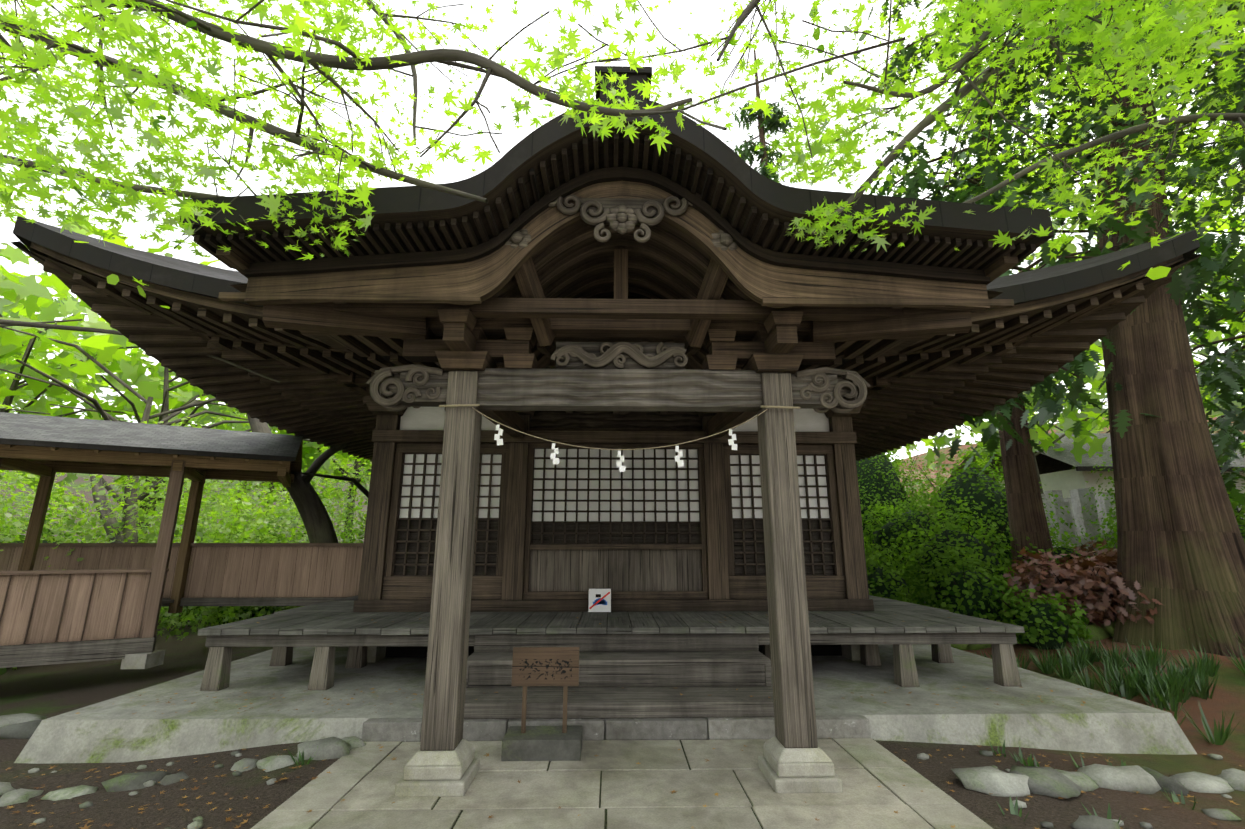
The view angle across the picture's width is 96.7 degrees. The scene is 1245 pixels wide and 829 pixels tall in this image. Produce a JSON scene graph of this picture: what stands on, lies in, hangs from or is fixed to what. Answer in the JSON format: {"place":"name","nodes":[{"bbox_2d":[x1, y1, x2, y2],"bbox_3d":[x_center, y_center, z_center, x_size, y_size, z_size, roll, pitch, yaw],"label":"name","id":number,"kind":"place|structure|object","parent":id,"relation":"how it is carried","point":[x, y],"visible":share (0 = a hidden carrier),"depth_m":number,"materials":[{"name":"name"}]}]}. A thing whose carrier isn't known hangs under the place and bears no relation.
{"place":"outdoors","nodes":[
{"label":"outdoors","id":0,"kind":"place"},
{"bbox_2d":[250,738,992,828],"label":"paving","id":1,"kind":"structure","parent":0,"point":[613,785],"depth_m":3.77,"materials":[{"name":"stone"}]},
{"bbox_2d":[501,589,610,761],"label":"signs","id":2,"kind":"object","parent":1,"relation":"on","point":[545,666],"visible":0.96,"depth_m":4.64,"materials":[{"name":"wood"}]},
{"bbox_2d":[395,371,842,796],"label":"porch posts","id":3,"kind":"object","parent":1,"relation":"on","point":[444,762],"visible":0.96,"depth_m":4.18,"materials":[{"name":"brown wood"}]},
{"bbox_2d":[298,298,934,437],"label":"porch beams","id":4,"kind":"structure","parent":3,"relation":"on","point":[619,376],"depth_m":4.60,"materials":[{"name":"brown wood"}]},
{"bbox_2d":[193,132,1035,369],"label":"roof gable","id":5,"kind":"structure","parent":4,"relation":"on","point":[624,231],"depth_m":4.19,"materials":[{"name":"brown wood"}]},
{"bbox_2d":[180,66,1053,368],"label":"roof","id":6,"kind":"structure","parent":4,"relation":"on","point":[704,146],"depth_m":3.84,"materials":[{"name":"black wood"}]},
{"bbox_2d":[439,404,799,471],"bbox_3d":[-0.014,0.189,4.427,2.921,0.546,0.044,0,-13,-1],"label":"shimenawa rope","id":7,"kind":"object","parent":4,"relation":"attached to","point":[680,463],"visible":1,"depth_m":4.43,"materials":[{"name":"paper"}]},
{"bbox_2d":[0,403,1244,828],"bbox_3d":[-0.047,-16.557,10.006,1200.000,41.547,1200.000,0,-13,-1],"label":"ground","id":8,"kind":"structure","parent":0,"point":[46,691],"depth_m":4.62,"materials":[{"name":"brown soil"}]},
{"bbox_2d":[0,412,363,668],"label":"corridor","id":9,"kind":"object","parent":8,"relation":"on","point":[102,601],"visible":0.96,"depth_m":8.80,"materials":[{"name":"brown wood"}]},
{"bbox_2d":[14,644,1196,763],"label":"plinth","id":10,"kind":"structure","parent":8,"relation":"on","point":[116,730],"depth_m":5.06,"materials":[{"name":"concrete"}]},
{"bbox_2d":[198,595,1024,690],"bbox_3d":[-0.158,3.737,10.664,9.200,0.633,9.687,0,-13,-1],"label":"veranda","id":11,"kind":"object","parent":10,"relation":"on","point":[324,629],"visible":0.42,"depth_m":6.17,"materials":[{"name":"grey wood"}]},
{"bbox_2d":[353,396,873,611],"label":"hall walls","id":12,"kind":"structure","parent":11,"relation":"on","point":[656,529],"depth_m":7.92,"materials":[{"name":"brown wood"}]},
{"bbox_2d":[13,216,1199,441],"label":"roof","id":13,"kind":"structure","parent":12,"relation":"on","point":[203,284],"depth_m":5.78,"materials":[{"name":"brown wood"}]},
{"bbox_2d":[10,241,1201,460],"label":"eave rafters","id":14,"kind":"object","parent":13,"relation":"on","point":[918,391],"visible":0.38,"depth_m":7.27,"materials":[{"name":"brown wood"}]},
{"bbox_2d":[464,630,773,718],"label":"steps","id":15,"kind":"structure","parent":10,"relation":"on","point":[646,672],"depth_m":5.55,"materials":[{"name":"grey wood"}]},
{"bbox_2d":[0,612,1241,828],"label":"fallen leaves","id":16,"kind":"object","parent":8,"relation":"on","point":[86,826],"visible":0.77,"depth_m":4.06,"materials":[{"name":"orange plant"}]},
{"bbox_2d":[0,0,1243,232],"bbox_3d":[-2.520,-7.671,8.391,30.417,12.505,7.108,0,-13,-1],"label":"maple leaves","id":17,"kind":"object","parent":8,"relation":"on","point":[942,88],"visible":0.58,"depth_m":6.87,"materials":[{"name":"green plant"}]},
{"bbox_2d":[0,0,1243,237],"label":"maple leaves","id":18,"kind":"object","parent":8,"relation":"on","point":[954,38],"visible":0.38,"depth_m":6.83,"materials":[{"name":"green plant"}]},
{"bbox_2d":[0,0,1244,657],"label":"woodland","id":19,"kind":"object","parent":8,"relation":"on","point":[1180,550],"depth_m":10.98,"materials":[{"name":"green plant"}]},
{"bbox_2d":[0,621,1244,828],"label":"stones","id":20,"kind":"object","parent":8,"relation":"on","point":[1026,781],"visible":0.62,"depth_m":4.13,"materials":[{"name":"grey stone"}]},
{"bbox_2d":[0,0,1244,674],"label":"woodland leaves","id":21,"kind":"object","parent":8,"relation":"on","point":[1150,274],"visible":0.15,"depth_m":11.25,"materials":[{"name":"green plant"}]},
{"bbox_2d":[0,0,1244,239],"bbox_3d":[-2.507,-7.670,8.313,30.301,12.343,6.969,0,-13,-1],"label":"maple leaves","id":22,"kind":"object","parent":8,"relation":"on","point":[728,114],"visible":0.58,"depth_m":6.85,"materials":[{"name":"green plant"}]},
{"bbox_2d":[0,422,1244,649],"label":"shrub","id":23,"kind":"object","parent":8,"relation":"on","point":[920,592],"depth_m":12.15,"materials":[{"name":"green plant"}]},
{"bbox_2d":[287,625,1244,823],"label":"grass","id":24,"kind":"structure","parent":8,"relation":"on","point":[1161,694],"depth_m":6.91,"materials":[{"name":"green plant"}]},
{"bbox_2d":[726,0,1244,505],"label":"cedar sprays","id":25,"kind":"object","parent":8,"relation":"on","point":[1228,372],"visible":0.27,"depth_m":10.20,"materials":[{"name":"green plant"}]},
{"bbox_2d":[1000,539,1162,627],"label":"dead shrub leaves","id":26,"kind":"object","parent":8,"relation":"on","point":[1099,591],"visible":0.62,"depth_m":9.41,"materials":[{"name":"brown plant"}]},
{"bbox_2d":[938,433,1244,557],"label":"building","id":27,"kind":"structure","parent":8,"relation":"on","point":[1065,483],"depth_m":26.20,"materials":[{"name":"stone"}]},
{"bbox_2d":[0,0,1244,382],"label":"tree branches","id":28,"kind":"object","parent":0,"point":[450,58],"visible":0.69,"depth_m":3.26,"materials":[{"name":"brown plant"}]},
{"bbox_2d":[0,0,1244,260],"bbox_3d":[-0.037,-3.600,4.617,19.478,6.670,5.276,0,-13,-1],"label":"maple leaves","id":29,"kind":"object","parent":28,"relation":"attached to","point":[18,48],"visible":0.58,"depth_m":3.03,"materials":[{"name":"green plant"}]},
{"bbox_2d":[0,0,1244,257],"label":"maple leaves","id":30,"kind":"object","parent":28,"relation":"attached to","point":[126,18],"visible":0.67,"depth_m":3.01,"materials":[{"name":"green plant"}]},
{"bbox_2d":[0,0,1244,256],"bbox_3d":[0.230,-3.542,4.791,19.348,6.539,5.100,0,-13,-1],"label":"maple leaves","id":31,"kind":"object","parent":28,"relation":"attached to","point":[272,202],"visible":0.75,"depth_m":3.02,"materials":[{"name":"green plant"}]},
{"bbox_2d":[0,0,1244,461],"label":"sky","id":32,"kind":"structure","parent":0,"point":[496,92],"materials":[{"name":"white"}]}
]}

